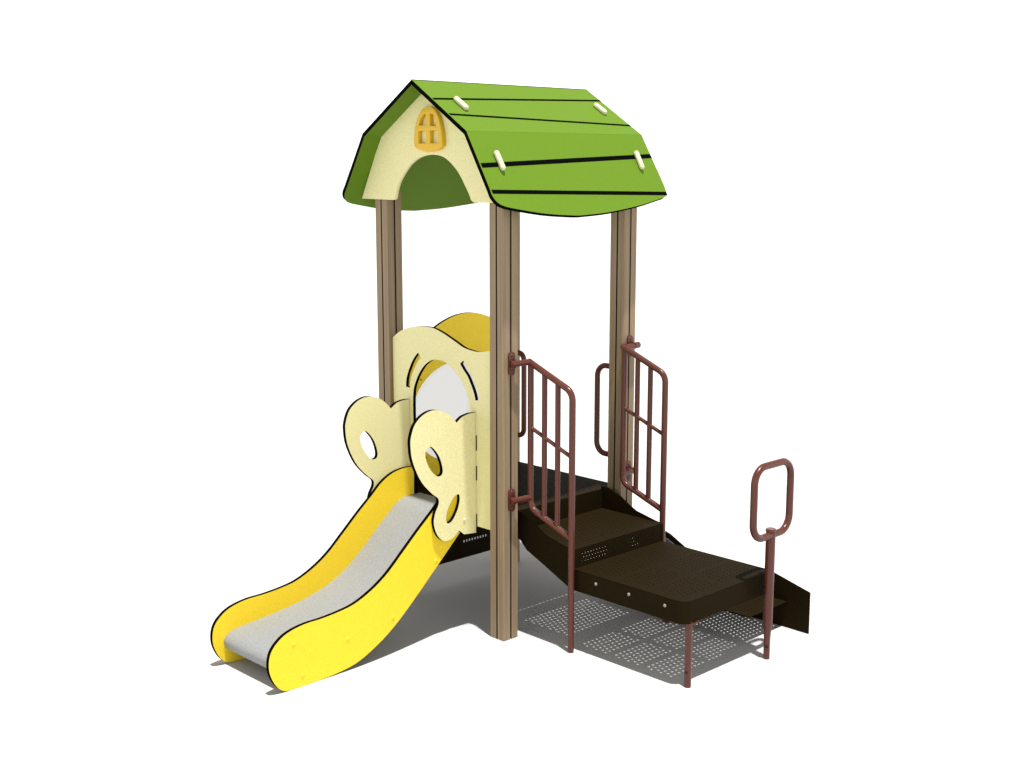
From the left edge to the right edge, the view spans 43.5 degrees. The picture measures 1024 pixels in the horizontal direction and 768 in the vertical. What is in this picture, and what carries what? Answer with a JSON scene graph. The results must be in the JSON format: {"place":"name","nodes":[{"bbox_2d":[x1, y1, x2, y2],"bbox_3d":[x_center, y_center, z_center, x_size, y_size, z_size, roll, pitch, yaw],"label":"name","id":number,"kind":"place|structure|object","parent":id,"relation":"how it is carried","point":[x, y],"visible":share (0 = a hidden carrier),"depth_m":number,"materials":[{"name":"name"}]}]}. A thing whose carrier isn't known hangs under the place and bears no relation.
{"place":"outdoors","nodes":[
{"label":"outdoors","id":0,"kind":"place"},
{"bbox_2d":[0,169,1023,767],"bbox_3d":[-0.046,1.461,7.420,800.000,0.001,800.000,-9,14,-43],"label":"ground","id":1,"kind":"structure","parent":0,"point":[188,369],"depth_m":11.73,"materials":[{"name":"white"}]},
{"bbox_2d":[210,79,809,690],"bbox_3d":[-0.088,-0.083,7.088,2.757,3.156,2.522,-9,14,-43],"label":"play structure","id":2,"kind":"object","parent":1,"relation":"on","point":[508,153],"visible":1,"depth_m":7.31,"materials":[{"name":"plastic"}]},
{"bbox_2d":[0,0,1023,170],"label":"sky","id":3,"kind":"structure","parent":0,"point":[86,85],"materials":[{"name":"white"}]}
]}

